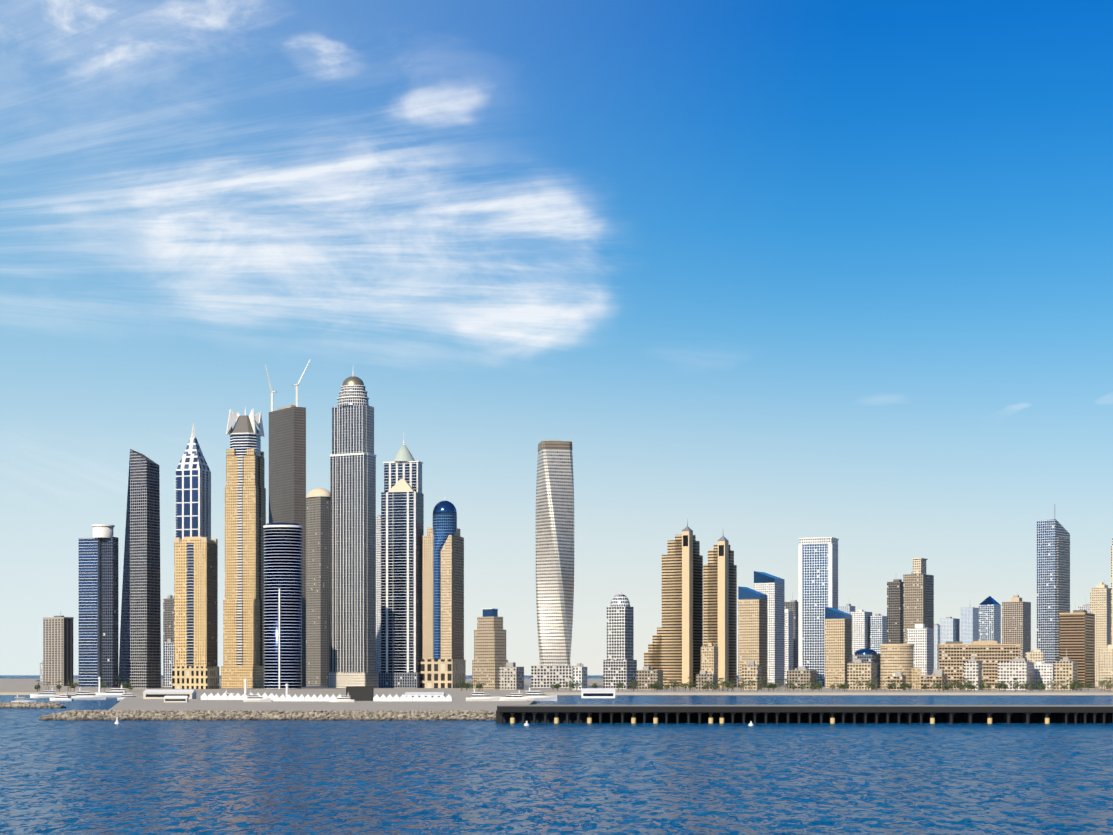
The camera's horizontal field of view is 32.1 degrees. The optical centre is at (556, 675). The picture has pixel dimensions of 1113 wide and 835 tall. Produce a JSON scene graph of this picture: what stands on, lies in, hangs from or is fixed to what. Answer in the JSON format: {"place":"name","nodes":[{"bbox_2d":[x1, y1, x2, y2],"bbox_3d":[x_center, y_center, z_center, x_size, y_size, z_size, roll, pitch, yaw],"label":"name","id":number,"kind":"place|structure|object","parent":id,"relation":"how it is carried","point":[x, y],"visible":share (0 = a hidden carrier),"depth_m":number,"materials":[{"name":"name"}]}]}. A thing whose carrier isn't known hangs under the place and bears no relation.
{"place":"outdoors","nodes":[
{"label":"outdoors","id":0,"kind":"place"},
{"bbox_2d":[98,676,100,692],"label":"light tower","id":1,"kind":"structure","parent":0,"point":[99,687],"depth_m":1699.00,"materials":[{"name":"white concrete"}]},
{"bbox_2d":[0,675,1112,834],"bbox_3d":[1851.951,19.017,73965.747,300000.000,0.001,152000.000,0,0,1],"label":"sea","id":2,"kind":"structure","parent":0,"point":[265,777],"depth_m":366.67,"materials":[{"name":"liquid"}]},
{"bbox_2d":[11,693,35,702],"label":"yacht","id":3,"kind":"object","parent":2,"relation":"on","point":[21,699],"visible":0.81,"depth_m":1296.77,"materials":[{"name":"white plastic"}]},
{"bbox_2d":[0,702,66,707],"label":"breakwater","id":4,"kind":"object","parent":2,"relation":"on","point":[30,705],"visible":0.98,"depth_m":1112.72,"materials":[{"name":"beige stone"}]},
{"bbox_2d":[30,686,59,697],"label":"yacht","id":5,"kind":"object","parent":2,"relation":"on","point":[49,694],"visible":0.79,"depth_m":1598.20,"materials":[{"name":"white plastic"}]},
{"bbox_2d":[50,693,73,700],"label":"yacht","id":6,"kind":"object","parent":2,"relation":"on","point":[66,697],"visible":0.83,"depth_m":1416.71,"materials":[{"name":"white plastic"}]},
{"bbox_2d":[71,688,105,699],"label":"yacht","id":7,"kind":"object","parent":2,"relation":"on","point":[84,695],"visible":0.88,"depth_m":1496.13,"materials":[{"name":"white plastic"}]},
{"bbox_2d":[95,685,125,696],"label":"yacht","id":8,"kind":"object","parent":2,"relation":"on","point":[116,692],"visible":0.71,"depth_m":1646.36,"materials":[{"name":"white plastic"}]},
{"bbox_2d":[117,691,135,700],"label":"yacht","id":9,"kind":"object","parent":2,"relation":"on","point":[124,695],"visible":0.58,"depth_m":1444.95,"materials":[{"name":"white plastic"}]},
{"bbox_2d":[37,709,495,720],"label":"breakwater","id":10,"kind":"object","parent":2,"relation":"on","point":[313,714],"visible":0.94,"depth_m":815.04,"materials":[{"name":"beige stone"}]},
{"bbox_2d":[522,688,556,700],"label":"yacht","id":11,"kind":"object","parent":2,"relation":"on","point":[534,695],"visible":0.9,"depth_m":1267.49,"materials":[{"name":"white plastic"}]},
{"bbox_2d":[581,688,615,697],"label":"waterfront building","id":12,"kind":"structure","parent":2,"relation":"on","point":[597,692],"depth_m":1381.80,"materials":[{"name":"white concrete"}]},
{"bbox_2d":[496,705,1112,723],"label":"pier","id":13,"kind":"structure","parent":2,"relation":"in","point":[1010,714],"depth_m":763.21,"materials":[{"name":"concrete"}]},
{"bbox_2d":[0,679,1112,711],"bbox_3d":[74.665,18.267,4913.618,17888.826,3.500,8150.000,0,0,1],"label":"shore land","id":14,"kind":"structure","parent":0,"point":[459,696],"depth_m":1834.26,"materials":[{"name":"grey concrete"}]},
{"bbox_2d":[40,661,42,681],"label":"building","id":15,"kind":"structure","parent":14,"relation":"on","point":[41,672],"depth_m":4534.00,"materials":[{"name":"grey concrete"}]},
{"bbox_2d":[43,616,73,685],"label":"tower","id":16,"kind":"structure","parent":14,"relation":"on","point":[58,648],"depth_m":2919.71,"materials":[{"name":"grey concrete"}]},
{"bbox_2d":[34,678,133,691],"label":"trees","id":17,"kind":"object","parent":14,"relation":"on","point":[124,685],"visible":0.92,"depth_m":1929.13,"materials":[{"name":"green"}]},
{"bbox_2d":[79,524,117,687],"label":"tower","id":18,"kind":"structure","parent":14,"relation":"on","point":[98,604],"depth_m":2507.79,"materials":[{"name":"blue glass"}]},
{"bbox_2d":[118,449,160,687],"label":"skyscraper","id":19,"kind":"structure","parent":14,"relation":"on","point":[140,649],"depth_m":2411.06,"materials":[{"name":"grey glass"}]},
{"bbox_2d":[163,595,173,685],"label":"skyscraper","id":20,"kind":"structure","parent":14,"relation":"on","point":[168,617],"depth_m":3011.98,"materials":[{"name":"grey concrete"}]},
{"bbox_2d":[164,639,173,686],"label":"apartment building","id":21,"kind":"structure","parent":14,"relation":"on","point":[168,654],"depth_m":2709.26,"materials":[{"name":"grey concrete"}]},
{"bbox_2d":[142,689,196,698],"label":"waterfront building","id":22,"kind":"structure","parent":14,"relation":"on","point":[157,694],"depth_m":1339.49,"materials":[{"name":"white concrete"}]},
{"bbox_2d":[164,696,188,701],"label":"waterfront building","id":23,"kind":"structure","parent":14,"relation":"on","point":[176,698],"depth_m":1172.73,"materials":[{"name":"white"}]},
{"bbox_2d":[174,423,210,539],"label":"skyscraper top","id":24,"kind":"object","parent":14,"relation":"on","point":[193,495],"depth_m":2609.24,"materials":[{"name":"glass"}]},
{"bbox_2d":[172,537,218,688],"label":"skyscraper","id":25,"kind":"structure","parent":14,"relation":"on","point":[195,666],"depth_m":2305.20,"materials":[{"name":"beige stone"}]},
{"bbox_2d":[201,692,274,699],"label":"tent row","id":26,"kind":"object","parent":14,"relation":"on","point":[224,696],"visible":0.9,"depth_m":1292.86,"materials":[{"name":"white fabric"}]},
{"bbox_2d":[221,406,265,687],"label":"skyscraper","id":27,"kind":"structure","parent":14,"relation":"on","point":[243,601],"depth_m":2455.64,"materials":[{"name":"beige stone"}]},
{"bbox_2d":[244,678,246,693],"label":"light tower","id":28,"kind":"structure","parent":14,"relation":"on","point":[245,688],"depth_m":1494.84,"materials":[{"name":"white metal"}]},
{"bbox_2d":[243,692,270,701],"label":"yacht","id":29,"kind":"object","parent":14,"relation":"on","point":[253,698],"visible":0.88,"depth_m":1192.26,"materials":[{"name":"white plastic"}]},
{"bbox_2d":[263,523,301,688],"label":"skyscraper","id":30,"kind":"structure","parent":14,"relation":"on","point":[282,605],"depth_m":2282.37,"materials":[{"name":"blue glass"}]},
{"bbox_2d":[269,405,305,686],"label":"skyscraper","id":31,"kind":"structure","parent":14,"relation":"on","point":[287,464],"depth_m":2709.86,"materials":[{"name":"grey concrete"}]},
{"bbox_2d":[265,364,276,411],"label":"tower crane","id":32,"kind":"object","parent":31,"relation":"on","point":[271,391],"visible":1,"depth_m":2757.32,"materials":[{"name":"beige paint"}]},
{"bbox_2d":[292,360,310,406],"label":"tower crane","id":33,"kind":"object","parent":31,"relation":"on","point":[297,386],"visible":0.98,"depth_m":2707.11,"materials":[{"name":"beige paint"}]},
{"bbox_2d":[273,693,340,700],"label":"tent row","id":34,"kind":"object","parent":14,"relation":"on","point":[301,697],"visible":0.94,"depth_m":1221.47,"materials":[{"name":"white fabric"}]},
{"bbox_2d":[306,488,329,685],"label":"tower","id":35,"kind":"structure","parent":14,"relation":"on","point":[317,585],"depth_m":2907.57,"materials":[{"name":"grey concrete"}]},
{"bbox_2d":[330,694,353,701],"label":"yacht","id":36,"kind":"object","parent":14,"relation":"on","point":[345,699],"visible":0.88,"depth_m":1181.36,"materials":[{"name":"white plastic"}]},
{"bbox_2d":[328,371,377,687],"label":"skyscraper","id":37,"kind":"structure","parent":14,"relation":"on","point":[352,559],"depth_m":2506.68,"materials":[{"name":"white paint"}]},
{"bbox_2d":[346,686,373,700],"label":"black stage screen","id":38,"kind":"object","parent":14,"relation":"on","point":[360,693],"visible":0.85,"depth_m":1239.99,"materials":[{"name":"black"}]},
{"bbox_2d":[376,515,380,685],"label":"skyscraper","id":39,"kind":"structure","parent":14,"relation":"on","point":[378,594],"depth_m":3000.08,"materials":[{"name":"grey concrete"}]},
{"bbox_2d":[379,439,423,687],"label":"skyscraper","id":40,"kind":"structure","parent":14,"relation":"on","point":[402,514],"depth_m":2451.82,"materials":[{"name":"white paint"}]},
{"bbox_2d":[373,693,451,700],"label":"tent row","id":41,"kind":"object","parent":14,"relation":"on","point":[409,697],"visible":1,"depth_m":1219.75,"materials":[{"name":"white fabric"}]},
{"bbox_2d":[404,692,445,696],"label":"marquee","id":42,"kind":"object","parent":14,"relation":"on","point":[425,694],"visible":0.56,"depth_m":1307.58,"materials":[{"name":"white fabric"}]},
{"bbox_2d":[421,497,465,687],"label":"skyscraper","id":43,"kind":"structure","parent":14,"relation":"on","point":[443,663],"depth_m":2447.81,"materials":[{"name":"beige stone"}]},
{"bbox_2d":[457,680,484,690],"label":"trees","id":44,"kind":"object","parent":14,"relation":"on","point":[479,686],"depth_m":1994.42,"materials":[{"name":"green"}]},
{"bbox_2d":[466,689,499,700],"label":"yacht","id":45,"kind":"object","parent":14,"relation":"on","point":[478,696],"visible":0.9,"depth_m":1228.38,"materials":[{"name":"white plastic"}]},
{"bbox_2d":[472,608,507,688],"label":"tower","id":46,"kind":"structure","parent":14,"relation":"on","point":[489,660],"depth_m":2252.97,"materials":[{"name":"beige stone"}]},
{"bbox_2d":[499,662,523,689],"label":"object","id":47,"kind":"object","parent":14,"relation":"on","point":[511,675],"visible":0.94,"depth_m":2197.71,"materials":[{"name":"grey concrete"}]},
{"bbox_2d":[500,691,526,700],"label":"yacht","id":48,"kind":"object","parent":14,"relation":"on","point":[515,697],"visible":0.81,"depth_m":1238.35,"materials":[{"name":"white"}]},
{"bbox_2d":[531,438,576,687],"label":"twisted skyscraper","id":49,"kind":"structure","parent":14,"relation":"on","point":[554,542],"depth_m":2471.05,"materials":[{"name":"grey concrete"}]},
{"bbox_2d":[573,663,586,689],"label":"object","id":50,"kind":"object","parent":14,"relation":"on","point":[580,673],"visible":0.92,"depth_m":2192.58,"materials":[{"name":"grey concrete"}]},
{"bbox_2d":[550,677,625,691],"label":"trees","id":51,"kind":"object","parent":14,"relation":"on","point":[570,685],"depth_m":2021.93,"materials":[{"name":"green"}]},
{"bbox_2d":[603,594,636,688],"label":"tower","id":52,"kind":"structure","parent":14,"relation":"on","point":[620,664],"depth_m":2294.40,"materials":[{"name":"grey concrete"}]},
{"bbox_2d":[637,667,662,689],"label":"low-rise building","id":53,"kind":"structure","parent":14,"relation":"on","point":[646,676],"depth_m":2187.63,"materials":[{"name":"grey concrete"}]},
{"bbox_2d":[644,518,702,686],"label":"skyscraper","id":54,"kind":"structure","parent":14,"relation":"on","point":[674,649],"depth_m":2598.09,"materials":[{"name":"beige stone"}]},
{"bbox_2d":[696,671,716,689],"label":"low-rise building","id":55,"kind":"structure","parent":14,"relation":"on","point":[711,677],"depth_m":2203.05,"materials":[{"name":"grey concrete"}]},
{"bbox_2d":[701,643,717,687],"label":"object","id":56,"kind":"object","parent":14,"relation":"on","point":[709,658],"visible":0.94,"depth_m":2439.08,"materials":[{"name":"beige stone"}]},
{"bbox_2d":[703,536,736,686],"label":"skyscraper","id":57,"kind":"structure","parent":14,"relation":"on","point":[720,599],"depth_m":2592.29,"materials":[{"name":"beige stone"}]},
{"bbox_2d":[742,661,761,689],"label":"low-rise building","id":58,"kind":"structure","parent":14,"relation":"on","point":[751,671],"depth_m":2191.61,"materials":[{"name":"grey concrete"}]},
{"bbox_2d":[738,586,766,687],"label":"tower","id":59,"kind":"structure","parent":14,"relation":"on","point":[752,624],"depth_m":2492.40,"materials":[{"name":"beige stone"}]},
{"bbox_2d":[754,571,784,685],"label":"tower","id":60,"kind":"structure","parent":14,"relation":"on","point":[771,587],"depth_m":2989.39,"materials":[{"name":"white paint"}]},
{"bbox_2d":[785,609,792,683],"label":"tower","id":61,"kind":"structure","parent":14,"relation":"on","point":[788,640],"depth_m":3183.08,"materials":[{"name":"white paint"}]},
{"bbox_2d":[785,600,797,669],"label":"tower","id":62,"kind":"structure","parent":14,"relation":"on","point":[792,605],"depth_m":3282.88,"materials":[{"name":"grey concrete"}]},
{"bbox_2d":[787,658,816,688],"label":"low-rise building","id":63,"kind":"structure","parent":14,"relation":"on","point":[802,673],"depth_m":2234.83,"materials":[{"name":"grey concrete"}]},
{"bbox_2d":[798,537,838,686],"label":"tower","id":64,"kind":"structure","parent":14,"relation":"on","point":[817,575],"depth_m":2690.33,"materials":[{"name":"white paint"}]},
{"bbox_2d":[825,607,851,687],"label":"tower","id":65,"kind":"structure","parent":14,"relation":"on","point":[838,638],"depth_m":2488.34,"materials":[{"name":"beige stone"}]},
{"bbox_2d":[839,604,854,613],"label":"tower","id":66,"kind":"structure","parent":14,"relation":"on","point":[848,608],"depth_m":3483.02,"materials":[{"name":"grey concrete"}]},
{"bbox_2d":[850,610,871,653],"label":"tower","id":67,"kind":"structure","parent":14,"relation":"on","point":[860,629],"depth_m":3284.23,"materials":[{"name":"white paint"}]},
{"bbox_2d":[847,660,876,689],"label":"low-rise building","id":68,"kind":"structure","parent":14,"relation":"on","point":[860,668],"depth_m":2220.34,"materials":[{"name":"grey concrete"}]},
{"bbox_2d":[851,649,879,686],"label":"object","id":69,"kind":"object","parent":14,"relation":"on","point":[868,656],"visible":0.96,"depth_m":2389.58,"materials":[{"name":"blue glass"}]},
{"bbox_2d":[628,677,1112,691],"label":"trees","id":70,"kind":"object","parent":14,"relation":"on","point":[844,686],"depth_m":1978.64,"materials":[{"name":"green"}]},
{"bbox_2d":[870,614,886,653],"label":"tower","id":71,"kind":"structure","parent":14,"relation":"on","point":[878,629],"depth_m":3282.25,"materials":[{"name":"grey concrete"}]},
{"bbox_2d":[887,579,902,643],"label":"tower","id":72,"kind":"structure","parent":14,"relation":"on","point":[895,611],"depth_m":2832.58,"materials":[{"name":"grey concrete"}]},
{"bbox_2d":[888,672,905,689],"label":"low-rise building","id":73,"kind":"structure","parent":14,"relation":"on","point":[901,679],"depth_m":2136.53,"materials":[{"name":"grey concrete"}]},
{"bbox_2d":[880,644,920,688],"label":"round tower","id":74,"kind":"structure","parent":14,"relation":"on","point":[894,658],"depth_m":2363.57,"materials":[{"name":"beige stone"}]},
{"bbox_2d":[903,558,933,669],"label":"tower","id":75,"kind":"structure","parent":14,"relation":"on","point":[918,594],"depth_m":2788.08,"materials":[{"name":"grey concrete"}]},
{"bbox_2d":[907,624,932,674],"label":"tower","id":76,"kind":"structure","parent":14,"relation":"on","point":[920,637],"depth_m":2583.95,"materials":[{"name":"white paint"}]},
{"bbox_2d":[921,663,947,689],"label":"low-rise building","id":77,"kind":"structure","parent":14,"relation":"on","point":[936,675],"depth_m":2158.66,"materials":[{"name":"grey concrete"}]},
{"bbox_2d":[934,624,939,669],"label":"building","id":78,"kind":"structure","parent":14,"relation":"on","point":[936,634],"depth_m":5167.90,"materials":[{"name":"grey concrete"}]},
{"bbox_2d":[940,617,959,643],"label":"building","id":79,"kind":"structure","parent":14,"relation":"on","point":[949,628],"depth_m":5176.15,"materials":[{"name":"grey concrete"}]},
{"bbox_2d":[961,607,978,643],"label":"building","id":80,"kind":"structure","parent":14,"relation":"on","point":[969,625],"depth_m":5173.02,"materials":[{"name":"grey concrete"}]},
{"bbox_2d":[964,657,981,689],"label":"low-rise building","id":81,"kind":"structure","parent":14,"relation":"on","point":[972,669],"depth_m":2171.44,"materials":[{"name":"grey concrete"}]},
{"bbox_2d":[937,641,1019,688],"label":"building","id":82,"kind":"structure","parent":14,"relation":"on","point":[953,657],"depth_m":2284.82,"materials":[{"name":"beige stone"}]},
{"bbox_2d":[979,596,1000,643],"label":"tower","id":83,"kind":"structure","parent":14,"relation":"on","point":[989,618],"depth_m":3579.23,"materials":[{"name":"blue glass"}]},
{"bbox_2d":[998,658,1033,689],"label":"low-rise building","id":84,"kind":"structure","parent":14,"relation":"on","point":[1022,669],"depth_m":2164.77,"materials":[{"name":"grey concrete"}]},
{"bbox_2d":[1002,595,1030,657],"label":"building","id":85,"kind":"structure","parent":14,"relation":"on","point":[1016,619],"depth_m":3281.24,"materials":[{"name":"grey concrete"}]},
{"bbox_2d":[1025,649,1042,663],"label":"building","id":86,"kind":"structure","parent":14,"relation":"on","point":[1036,655],"depth_m":2277.72,"materials":[{"name":"beige stone"}]},
{"bbox_2d":[1034,662,1052,688],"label":"building","id":87,"kind":"structure","parent":14,"relation":"on","point":[1043,671],"depth_m":2227.58,"materials":[{"name":"white paint"}]},
{"bbox_2d":[1037,504,1069,682],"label":"skyscraper","id":88,"kind":"structure","parent":14,"relation":"on","point":[1053,568],"depth_m":2781.49,"materials":[{"name":"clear glass"}]},
{"bbox_2d":[1054,649,1077,689],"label":"low-rise building","id":89,"kind":"structure","parent":14,"relation":"on","point":[1065,669],"depth_m":2169.93,"materials":[{"name":"grey concrete"}]},
{"bbox_2d":[1059,610,1094,687],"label":"tower","id":90,"kind":"structure","parent":14,"relation":"on","point":[1077,634],"depth_m":2481.37,"materials":[{"name":"beige stone"}]},
{"bbox_2d":[1078,604,1089,612],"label":"building","id":91,"kind":"structure","parent":14,"relation":"on","point":[1086,607],"depth_m":3273.30,"materials":[{"name":"grey concrete"}]},
{"bbox_2d":[1090,582,1110,685],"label":"building","id":92,"kind":"structure","parent":14,"relation":"on","point":[1100,601],"depth_m":2876.38,"materials":[{"name":"beige stone"}]},
{"bbox_2d":[1099,645,1112,688],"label":"building","id":93,"kind":"structure","parent":14,"relation":"on","point":[1105,662],"depth_m":2383.37,"materials":[{"name":"beige stone"}]},
{"bbox_2d":[1106,677,1112,689],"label":"low-rise building","id":94,"kind":"structure","parent":14,"relation":"on","point":[1109,678],"depth_m":2151.66,"materials":[{"name":"grey concrete"}]},
{"bbox_2d":[1111,539,1112,644],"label":"high-rise building","id":95,"kind":"structure","parent":14,"relation":"on","point":[1112,593],"depth_m":2582.29,"materials":[{"name":"beige stone"}]},
{"bbox_2d":[0,0,1112,674],"label":"sky","id":96,"kind":"structure","parent":0,"point":[774,274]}
]}

